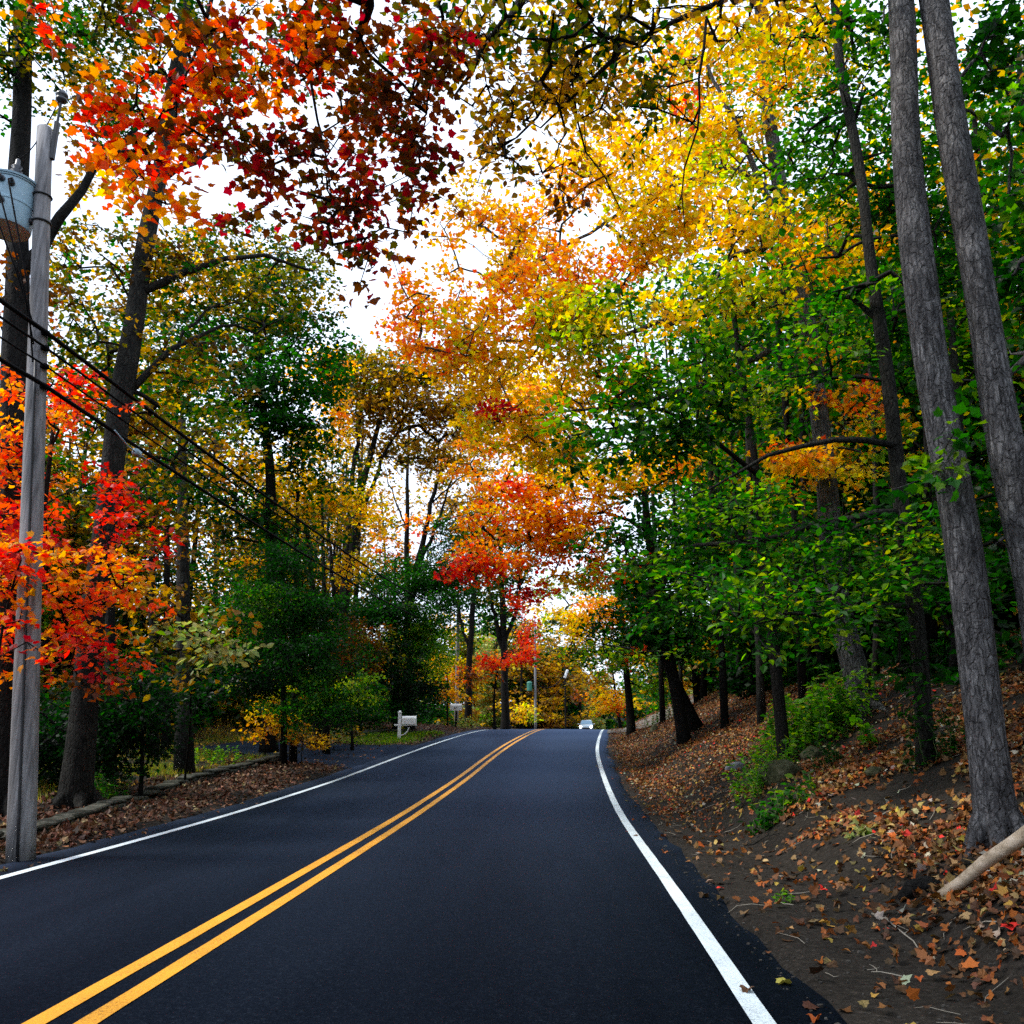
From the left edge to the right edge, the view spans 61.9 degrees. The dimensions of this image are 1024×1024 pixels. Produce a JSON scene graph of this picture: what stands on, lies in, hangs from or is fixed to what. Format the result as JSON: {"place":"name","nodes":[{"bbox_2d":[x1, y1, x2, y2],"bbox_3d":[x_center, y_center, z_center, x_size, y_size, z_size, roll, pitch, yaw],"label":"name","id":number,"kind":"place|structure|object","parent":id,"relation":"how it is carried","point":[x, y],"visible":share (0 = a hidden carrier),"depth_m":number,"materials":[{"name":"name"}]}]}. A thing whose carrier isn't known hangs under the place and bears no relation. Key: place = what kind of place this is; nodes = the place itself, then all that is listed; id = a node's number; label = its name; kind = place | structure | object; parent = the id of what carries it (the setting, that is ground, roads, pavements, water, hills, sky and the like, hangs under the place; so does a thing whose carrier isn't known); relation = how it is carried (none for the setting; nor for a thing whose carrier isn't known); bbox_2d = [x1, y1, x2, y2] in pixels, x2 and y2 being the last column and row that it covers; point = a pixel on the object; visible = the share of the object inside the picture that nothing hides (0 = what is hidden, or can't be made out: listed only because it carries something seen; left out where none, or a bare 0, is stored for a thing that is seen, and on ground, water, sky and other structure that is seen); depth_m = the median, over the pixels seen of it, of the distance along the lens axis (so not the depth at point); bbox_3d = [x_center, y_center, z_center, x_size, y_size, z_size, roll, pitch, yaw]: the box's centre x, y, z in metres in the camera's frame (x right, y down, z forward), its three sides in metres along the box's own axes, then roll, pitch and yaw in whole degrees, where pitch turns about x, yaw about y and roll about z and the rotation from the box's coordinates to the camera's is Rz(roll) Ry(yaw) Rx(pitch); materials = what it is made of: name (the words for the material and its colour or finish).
{"place":"outdoors","nodes":[
{"label":"outdoors","id":0,"kind":"place"},
{"bbox_2d":[196,741,413,768],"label":"driveway","id":1,"kind":"structure","parent":0,"point":[350,761],"depth_m":28.03,"materials":[{"name":"grey asphalt"}]},
{"bbox_2d":[0,729,846,1023],"bbox_3d":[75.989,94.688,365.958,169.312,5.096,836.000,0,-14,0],"label":"road","id":2,"kind":"structure","parent":0,"point":[519,882],"depth_m":6.75,"materials":[{"name":"black asphalt"}]},
{"bbox_2d":[0,729,489,878],"bbox_3d":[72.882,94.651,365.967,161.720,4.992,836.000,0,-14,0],"label":"white edge line","id":3,"kind":"object","parent":2,"relation":"on","point":[73,857],"visible":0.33,"depth_m":12.30,"materials":[{"name":"paint"}]},
{"bbox_2d":[22,729,537,1023],"bbox_3d":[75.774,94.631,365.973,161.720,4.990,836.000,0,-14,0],"label":"yellow centre line","id":4,"kind":"object","parent":2,"relation":"on","point":[58,1009],"visible":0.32,"depth_m":5.98,"materials":[{"name":"paint"}]},
{"bbox_2d":[74,729,542,1023],"bbox_3d":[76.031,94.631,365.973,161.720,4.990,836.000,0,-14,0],"label":"yellow centre line","id":5,"kind":"object","parent":2,"relation":"on","point":[98,1015],"visible":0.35,"depth_m":5.98,"materials":[{"name":"paint"}]},
{"bbox_2d":[596,729,775,1023],"bbox_3d":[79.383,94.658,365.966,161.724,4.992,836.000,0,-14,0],"label":"white edge line","id":6,"kind":"object","parent":2,"relation":"on","point":[754,1008],"visible":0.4,"depth_m":6.15,"materials":[{"name":"paint"}]},
{"bbox_2d":[0,631,1023,1023],"bbox_3d":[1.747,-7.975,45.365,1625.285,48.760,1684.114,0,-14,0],"label":"ground","id":7,"kind":"structure","parent":0,"point":[816,947],"depth_m":7.95,"materials":[{"name":"soil"}]},
{"bbox_2d":[0,89,68,863],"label":"utility pole","id":8,"kind":"object","parent":7,"relation":"on","point":[25,207],"visible":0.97,"depth_m":10.71,"materials":[{"name":"grey wood"}]},
{"bbox_2d":[0,19,422,559],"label":"power line","id":9,"kind":"object","parent":8,"relation":"attached to","point":[178,249],"visible":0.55,"depth_m":16.26,"materials":[{"name":"black rubber"}]},
{"bbox_2d":[0,297,457,615],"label":"power line","id":10,"kind":"object","parent":8,"relation":"attached to","point":[44,332],"visible":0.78,"depth_m":14.08,"materials":[{"name":"black rubber"}]},
{"bbox_2d":[0,315,458,620],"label":"power line","id":11,"kind":"object","parent":8,"relation":"attached to","point":[45,348],"visible":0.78,"depth_m":13.83,"materials":[{"name":"black rubber"}]},
{"bbox_2d":[0,336,459,626],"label":"power line","id":12,"kind":"object","parent":8,"relation":"attached to","point":[44,366],"visible":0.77,"depth_m":13.54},
{"bbox_2d":[0,357,460,631],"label":"power line","id":13,"kind":"object","parent":8,"relation":"attached to","point":[43,385],"visible":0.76,"depth_m":13.88,"materials":[{"name":"black rubber"}]},
{"bbox_2d":[0,530,83,672],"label":"red maple sapling","id":14,"kind":"object","parent":7,"relation":"on","point":[14,558],"visible":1,"depth_m":9.92,"materials":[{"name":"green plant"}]},
{"bbox_2d":[0,365,186,702],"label":"red maple","id":15,"kind":"object","parent":7,"relation":"on","point":[65,631],"visible":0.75,"depth_m":12.37,"materials":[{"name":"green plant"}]},
{"bbox_2d":[0,0,187,816],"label":"maple tree","id":16,"kind":"object","parent":7,"relation":"on","point":[23,87],"visible":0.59,"depth_m":15.89,"materials":[{"name":"orange plant"}]},
{"bbox_2d":[0,268,218,781],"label":"slim tree","id":17,"kind":"object","parent":7,"relation":"on","point":[110,617],"visible":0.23,"depth_m":20.02,"materials":[{"name":"green plant"}]},
{"bbox_2d":[94,763,132,799],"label":"leafy weed","id":18,"kind":"object","parent":7,"relation":"on","point":[107,794],"visible":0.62,"depth_m":15.33,"materials":[{"name":"green plant"}]},
{"bbox_2d":[38,642,228,795],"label":"hemlock tree","id":19,"kind":"object","parent":7,"relation":"on","point":[118,733],"visible":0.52,"depth_m":16.41,"materials":[{"name":"green plant"}]},
{"bbox_2d":[70,296,217,760],"bbox_3d":[-11.155,-0.025,24.578,4.205,14.040,4.029,11,-18,-38],"label":"slim tree","id":20,"kind":"object","parent":7,"relation":"on","point":[153,583],"visible":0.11,"depth_m":24.77,"materials":[{"name":"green plant"}]},
{"bbox_2d":[0,752,288,842],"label":"stone wall","id":21,"kind":"structure","parent":7,"relation":"on","point":[120,801],"depth_m":16.18,"materials":[{"name":"grey stone"}]},
{"bbox_2d":[94,323,222,747],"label":"slim tree","id":22,"kind":"object","parent":7,"relation":"on","point":[166,575],"visible":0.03,"depth_m":29.23,"materials":[{"name":"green plant"}]},
{"bbox_2d":[0,321,340,740],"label":"woods","id":23,"kind":"object","parent":7,"relation":"on","point":[68,467],"visible":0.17,"depth_m":31.88,"materials":[{"name":"green plant"}]},
{"bbox_2d":[92,336,268,773],"bbox_3d":[-8.665,0.725,21.334,4.676,11.420,4.222,-10,-17,35],"label":"slim tree","id":24,"kind":"object","parent":7,"relation":"on","point":[183,574],"visible":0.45,"depth_m":21.37,"materials":[{"name":"green plant"}]},
{"bbox_2d":[98,550,273,779],"bbox_3d":[-6.619,3.096,15.982,2.938,4.489,5.965,10,-17,-34],"label":"viburnum shrub","id":25,"kind":"object","parent":7,"relation":"on","point":[219,650],"visible":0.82,"depth_m":15.06,"materials":[{"name":"green plant"}]},
{"bbox_2d":[45,0,337,809],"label":"oak tree","id":26,"kind":"object","parent":7,"relation":"on","point":[76,787],"visible":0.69,"depth_m":17.00,"materials":[{"name":"green plant"}]},
{"bbox_2d":[0,740,399,858],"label":"fallen leaves","id":27,"kind":"object","parent":7,"relation":"on","point":[67,830],"visible":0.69,"depth_m":15.47,"materials":[{"name":"brown plant"}]},
{"bbox_2d":[38,723,391,797],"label":"fallen leaves","id":28,"kind":"object","parent":7,"relation":"on","point":[171,758],"visible":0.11,"depth_m":25.42,"materials":[{"name":"plant"}]},
{"bbox_2d":[37,723,403,803],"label":"grass","id":29,"kind":"structure","parent":7,"relation":"on","point":[169,766],"depth_m":24.38,"materials":[{"name":"green plant"}]},
{"bbox_2d":[194,744,251,766],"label":"leafy weed","id":30,"kind":"object","parent":7,"relation":"on","point":[222,756],"visible":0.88,"depth_m":22.99,"materials":[{"name":"green plant"}]},
{"bbox_2d":[92,202,363,752],"bbox_3d":[-9.042,-1.748,27.200,8.761,18.687,6.137,0,-14,0],"label":"ash tree","id":31,"kind":"object","parent":7,"relation":"on","point":[280,418],"visible":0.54,"depth_m":26.62,"materials":[{"name":"green plant"}]},
{"bbox_2d":[40,621,421,725],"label":"undergrowth","id":32,"kind":"object","parent":7,"relation":"on","point":[59,670],"visible":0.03,"depth_m":37.50,"materials":[{"name":"green plant"}]},
{"bbox_2d":[0,0,493,308],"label":"red maple","id":33,"kind":"object","parent":7,"relation":"on","point":[375,88],"visible":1,"depth_m":8.16,"materials":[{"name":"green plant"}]},
{"bbox_2d":[40,424,481,724],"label":"woods","id":34,"kind":"object","parent":7,"relation":"on","point":[432,718],"visible":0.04,"depth_m":70.74,"materials":[{"name":"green plant"}]},
{"bbox_2d":[223,678,308,755],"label":"yellow sapling","id":35,"kind":"object","parent":7,"relation":"on","point":[270,729],"visible":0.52,"depth_m":24.26,"materials":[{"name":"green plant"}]},
{"bbox_2d":[196,533,395,763],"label":"hemlock tree","id":36,"kind":"object","parent":7,"relation":"on","point":[299,612],"visible":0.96,"depth_m":21.98,"materials":[{"name":"green plant"}]},
{"bbox_2d":[223,430,369,762],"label":"slim tree","id":37,"kind":"object","parent":7,"relation":"on","point":[292,748],"visible":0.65,"depth_m":26.41,"materials":[{"name":"green plant"}]},
{"bbox_2d":[195,341,398,746],"bbox_3d":[-8.486,0.934,31.490,8.077,15.184,4.733,-4,-15,15],"label":"yellow maple","id":38,"kind":"object","parent":7,"relation":"on","point":[341,413],"visible":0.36,"depth_m":31.45,"materials":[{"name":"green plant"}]},
{"bbox_2d":[139,368,454,722],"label":"woods","id":39,"kind":"object","parent":7,"relation":"on","point":[359,548],"visible":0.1,"depth_m":50.62,"materials":[{"name":"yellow plant"}]},
{"bbox_2d":[278,724,335,761],"bbox_3d":[-6.002,6.796,24.887,1.371,1.322,1.834,-5,-15,19],"label":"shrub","id":40,"kind":"object","parent":7,"relation":"on","point":[310,742],"visible":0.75,"depth_m":24.79,"materials":[{"name":"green plant"}]},
{"bbox_2d":[159,721,492,744],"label":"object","id":41,"kind":"object","parent":7,"relation":"on","point":[449,730],"visible":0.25,"depth_m":37.96,"materials":[{"name":"plant"}]},
{"bbox_2d":[275,433,381,753],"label":"slim tree","id":42,"kind":"object","parent":7,"relation":"on","point":[325,730],"visible":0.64,"depth_m":29.57,"materials":[{"name":"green plant"}]},
{"bbox_2d":[309,723,371,748],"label":"pale shrub","id":43,"kind":"object","parent":7,"relation":"on","point":[340,735],"visible":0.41,"depth_m":30.23,"materials":[{"name":"green plant"}]},
{"bbox_2d":[305,613,405,749],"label":"sapling","id":44,"kind":"object","parent":7,"relation":"on","point":[350,651],"visible":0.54,"depth_m":30.43,"materials":[{"name":"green plant"}]},
{"bbox_2d":[343,728,444,744],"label":"grass","id":45,"kind":"structure","parent":7,"relation":"on","point":[393,737],"depth_m":35.57,"materials":[{"name":"green plant"}]},
{"bbox_2d":[321,505,488,729],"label":"hemlock tree","id":46,"kind":"object","parent":7,"relation":"on","point":[425,585],"visible":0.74,"depth_m":41.14,"materials":[{"name":"green plant"}]},
{"bbox_2d":[394,710,416,737],"bbox_3d":[-4.536,9.092,36.340,0.950,1.255,0.260,0,-14,0],"label":"mailbox","id":47,"kind":"object","parent":7,"relation":"on","point":[409,720],"visible":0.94,"depth_m":36.29,"materials":[{"name":"white paint"}]},
{"bbox_2d":[318,336,495,732],"bbox_3d":[-4.847,0.819,37.217,8.584,17.659,5.423,0,-14,0],"label":"brown oak","id":48,"kind":"object","parent":7,"relation":"on","point":[370,403],"visible":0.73,"depth_m":37.76,"materials":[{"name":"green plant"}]},
{"bbox_2d":[361,430,490,730],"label":"thinned maple","id":49,"kind":"object","parent":7,"relation":"on","point":[428,518],"visible":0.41,"depth_m":45.46,"materials":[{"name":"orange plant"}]},
{"bbox_2d":[420,653,471,725],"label":"yellow maple","id":50,"kind":"object","parent":7,"relation":"on","point":[451,677],"visible":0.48,"depth_m":55.05,"materials":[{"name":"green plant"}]},
{"bbox_2d":[410,443,531,726],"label":"oak tree","id":51,"kind":"object","parent":7,"relation":"on","point":[469,640],"visible":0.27,"depth_m":59.72,"materials":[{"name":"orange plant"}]},
{"bbox_2d":[456,595,543,728],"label":"red maple","id":52,"kind":"object","parent":7,"relation":"on","point":[518,657],"visible":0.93,"depth_m":50.73,"materials":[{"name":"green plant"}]},
{"bbox_2d":[462,530,549,728],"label":"oak tree","id":53,"kind":"object","parent":7,"relation":"on","point":[501,633],"visible":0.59,"depth_m":62.08,"materials":[{"name":"red plant"}]},
{"bbox_2d":[350,587,692,729],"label":"woods","id":54,"kind":"object","parent":7,"relation":"on","point":[551,714],"visible":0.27,"depth_m":121.47,"materials":[{"name":"yellow plant"}]},
{"bbox_2d":[500,702,542,728],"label":"yellow bush","id":55,"kind":"object","parent":7,"relation":"on","point":[526,712],"visible":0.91,"depth_m":72.02,"materials":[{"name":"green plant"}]},
{"bbox_2d":[527,623,536,728],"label":"utility pole","id":56,"kind":"object","parent":7,"relation":"on","point":[529,685],"visible":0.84,"depth_m":86.07,"materials":[{"name":"grey wood"}]},
{"bbox_2d":[524,564,603,728],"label":"yellow maple","id":57,"kind":"object","parent":7,"relation":"on","point":[559,611],"visible":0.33,"depth_m":129.91,"materials":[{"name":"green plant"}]},
{"bbox_2d":[432,346,714,745],"bbox_3d":[1.672,0.271,26.273,8.484,13.523,6.220,0,-14,0],"label":"red maple","id":58,"kind":"object","parent":7,"relation":"on","point":[562,530],"visible":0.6,"depth_m":25.12,"materials":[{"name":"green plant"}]},
{"bbox_2d":[529,559,669,734],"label":"amber maple","id":59,"kind":"object","parent":7,"relation":"on","point":[571,621],"visible":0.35,"depth_m":39.68,"materials":[{"name":"yellow plant"}]},
{"bbox_2d":[565,654,636,727],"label":"amber maple","id":60,"kind":"object","parent":7,"relation":"on","point":[608,705],"visible":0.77,"depth_m":63.64,"materials":[{"name":"yellow plant"}]},
{"bbox_2d":[398,0,841,227],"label":"elm tree","id":61,"kind":"object","parent":7,"relation":"on","point":[557,40],"visible":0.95,"depth_m":9.92,"materials":[{"name":"yellow plant"}]},
{"bbox_2d":[618,272,665,723],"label":"slim tree","id":62,"kind":"object","parent":7,"relation":"on","point":[662,716],"visible":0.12,"depth_m":35.40,"materials":[{"name":"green plant"}]},
{"bbox_2d":[369,0,928,727],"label":"yellow maple","id":63,"kind":"object","parent":7,"relation":"on","point":[569,312],"visible":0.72,"depth_m":17.63,"materials":[{"name":"leaf"},{"name":"dark bark"}]},
{"bbox_2d":[620,266,696,684],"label":"slim tree","id":64,"kind":"object","parent":7,"relation":"on","point":[680,667],"visible":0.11,"depth_m":34.35,"materials":[{"name":"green plant"}]},
{"bbox_2d":[566,495,754,732],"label":"leaning oak","id":65,"kind":"object","parent":7,"relation":"on","point":[695,722],"visible":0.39,"depth_m":26.11,"materials":[{"name":"green plant"}]},
{"bbox_2d":[530,273,793,760],"bbox_3d":[2.850,-0.495,13.665,5.152,9.266,2.592,7,-16,-24],"label":"linden tree","id":66,"kind":"object","parent":7,"relation":"on","point":[681,403],"visible":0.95,"depth_m":13.70,"materials":[{"name":"green plant"}]},
{"bbox_2d":[661,273,727,699],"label":"slim tree","id":67,"kind":"object","parent":7,"relation":"on","point":[703,688],"visible":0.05,"depth_m":37.28,"materials":[{"name":"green plant"}]},
{"bbox_2d":[642,258,756,728],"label":"slim tree","id":68,"kind":"object","parent":7,"relation":"on","point":[724,716],"visible":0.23,"depth_m":25.23,"materials":[{"name":"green plant"}]},
{"bbox_2d":[686,270,777,697],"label":"slim tree","id":69,"kind":"object","parent":7,"relation":"on","point":[734,493],"visible":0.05,"depth_m":31.18,"materials":[{"name":"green plant"}]},
{"bbox_2d":[695,248,796,722],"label":"slim tree","id":70,"kind":"object","parent":7,"relation":"on","point":[760,698],"visible":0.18,"depth_m":22.52,"materials":[{"name":"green plant"}]},
{"bbox_2d":[721,753,770,810],"bbox_3d":[3.604,4.084,12.897,0.720,0.863,0.727,0,-14,0],"label":"leafy weed","id":71,"kind":"object","parent":7,"relation":"on","point":[760,784],"visible":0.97,"depth_m":12.85,"materials":[{"name":"green plant"}]},
{"bbox_2d":[726,736,799,798],"bbox_3d":[3.973,4.010,13.359,0.990,1.012,1.022,-12,-19,41],"label":"leafy weed","id":72,"kind":"object","parent":7,"relation":"on","point":[756,759],"visible":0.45,"depth_m":13.30,"materials":[{"name":"green plant"}]},
{"bbox_2d":[596,750,930,1023],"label":"fallen leaves","id":73,"kind":"object","parent":7,"relation":"on","point":[904,980],"visible":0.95,"depth_m":5.06,"materials":[{"name":"brown plant"}]},
{"bbox_2d":[736,788,792,835],"bbox_3d":[3.236,3.875,10.972,0.643,0.640,0.669,0,-14,0],"label":"leafy weed","id":74,"kind":"object","parent":7,"relation":"on","point":[763,819],"visible":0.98,"depth_m":10.91,"materials":[{"name":"green plant"}]},
{"bbox_2d":[757,759,803,787],"bbox_3d":[4.125,4.026,12.963,0.702,0.540,0.601,-23,-25,38],"label":"rock","id":75,"kind":"object","parent":7,"relation":"on","point":[777,771],"visible":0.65,"depth_m":12.78,"materials":[{"name":"grey stone"}]},
{"bbox_2d":[551,0,1016,769],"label":"beech tree","id":76,"kind":"object","parent":7,"relation":"on","point":[913,596],"visible":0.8,"depth_m":12.10,"materials":[{"name":"green plant"}]},
{"bbox_2d":[756,770,816,817],"bbox_3d":[3.691,3.760,11.272,0.858,0.701,0.626,-13,-19,41],"label":"leafy weed","id":77,"kind":"object","parent":7,"relation":"on","point":[806,796],"visible":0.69,"depth_m":11.25,"materials":[{"name":"green plant"}]},
{"bbox_2d":[750,684,843,764],"bbox_3d":[5.175,3.884,15.412,1.702,1.488,1.464,8,-16,-29],"label":"leafy weed","id":78,"kind":"object","parent":7,"relation":"on","point":[793,725],"visible":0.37,"depth_m":15.20,"materials":[{"name":"green plant"}]},
{"bbox_2d":[577,0,1023,702],"bbox_3d":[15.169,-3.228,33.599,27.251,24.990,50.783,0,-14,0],"label":"woods","id":79,"kind":"object","parent":7,"relation":"on","point":[983,158],"visible":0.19,"depth_m":24.04,"materials":[{"name":"green plant"}]},
{"bbox_2d":[744,265,856,685],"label":"slim tree","id":80,"kind":"object","parent":7,"relation":"on","point":[809,649],"visible":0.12,"depth_m":25.19,"materials":[{"name":"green plant"}]},
{"bbox_2d":[798,745,822,761],"bbox_3d":[5.050,4.128,14.383,0.519,0.353,0.456,18,-21,-27],"label":"rock","id":81,"kind":"object","parent":7,"relation":"on","point":[816,753],"visible":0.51,"depth_m":14.22,"materials":[{"name":"grey stone"}]},
{"bbox_2d":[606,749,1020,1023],"bbox_3d":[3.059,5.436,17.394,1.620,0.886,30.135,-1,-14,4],"label":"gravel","id":82,"kind":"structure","parent":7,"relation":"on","point":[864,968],"depth_m":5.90,"materials":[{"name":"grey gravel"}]},
{"bbox_2d":[606,628,1023,1023],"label":"fallen leaves","id":83,"kind":"object","parent":7,"relation":"on","point":[1003,880],"depth_m":9.17,"materials":[{"name":"brown plant"}]},
{"bbox_2d":[760,653,879,755],"bbox_3d":[5.437,3.483,15.203,1.865,1.969,2.211,-10,-17,35],"label":"leafy weed","id":84,"kind":"object","parent":7,"relation":"on","point":[826,712],"visible":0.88,"depth_m":14.96,"materials":[{"name":"green plant"}]},
{"bbox_2d":[799,739,842,768],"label":"leafy weed","id":85,"kind":"object","parent":7,"relation":"on","point":[826,752],"visible":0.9,"depth_m":12.65,"materials":[{"name":"green plant"}]},
{"bbox_2d":[634,668,1022,1023],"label":"twig litter","id":86,"kind":"object","parent":7,"relation":"on","point":[857,851],"visible":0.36,"depth_m":8.39,"materials":[{"name":"brown wood"}]},
{"bbox_2d":[842,818,872,843],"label":"leafy weed","id":87,"kind":"object","parent":7,"relation":"on","point":[867,830],"visible":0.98,"depth_m":8.73,"materials":[{"name":"green plant"}]},
{"bbox_2d":[699,403,1023,696],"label":"woods","id":88,"kind":"object","parent":7,"relation":"on","point":[740,684],"visible":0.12,"depth_m":16.50,"materials":[{"name":"green plant"}]},
{"bbox_2d":[849,717,877,749],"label":"leafy weed","id":89,"kind":"object","parent":7,"relation":"on","point":[865,730],"visible":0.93,"depth_m":12.94,"materials":[{"name":"green plant"}]},
{"bbox_2d":[810,239,952,676],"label":"slim tree","id":90,"kind":"object","parent":7,"relation":"on","point":[875,646],"visible":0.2,"depth_m":20.89,"materials":[{"name":"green plant"}]},
{"bbox_2d":[828,242,995,646],"bbox_3d":[9.606,-1.437,18.727,3.864,10.055,3.291,11,-18,-37],"label":"slim tree","id":91,"kind":"object","parent":7,"relation":"on","point":[928,493],"visible":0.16,"depth_m":18.87,"materials":[{"name":"green plant"}]},
{"bbox_2d":[896,876,939,902],"bbox_3d":[3.226,2.931,6.631,0.496,0.192,0.116,3,-14,-10],"label":"root","id":92,"kind":"object","parent":7,"relation":"on","point":[922,882],"visible":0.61,"depth_m":6.59,"materials":[{"name":"brown plant"}]},
{"bbox_2d":[829,0,1023,855],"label":"grey maple","id":93,"kind":"object","parent":7,"relation":"on","point":[997,815],"visible":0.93,"depth_m":7.98,"materials":[{"name":"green plant"}]},
{"bbox_2d":[901,703,965,773],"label":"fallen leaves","id":94,"kind":"object","parent":7,"relation":"on","point":[953,743],"visible":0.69,"depth_m":10.34,"materials":[{"name":"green plant"}]},
{"bbox_2d":[883,251,1023,655],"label":"slim tree","id":95,"kind":"object","parent":7,"relation":"on","point":[953,353],"visible":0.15,"depth_m":18.30,"materials":[{"name":"green plant"}]},
{"bbox_2d":[918,0,1023,652],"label":"grey maple","id":96,"kind":"object","parent":7,"relation":"on","point":[1001,410],"visible":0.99,"depth_m":9.08,"materials":[{"name":"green plant"}]},
{"bbox_2d":[0,0,1023,703],"label":"sky","id":97,"kind":"structure","parent":0,"point":[360,320],"materials":[{"name":"white"}]},
{"bbox_2d":[607,696,692,732],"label":"gravel drive","id":98,"kind":"structure","parent":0,"point":[641,722],"depth_m":46.88,"materials":[{"name":"grey gravel"}]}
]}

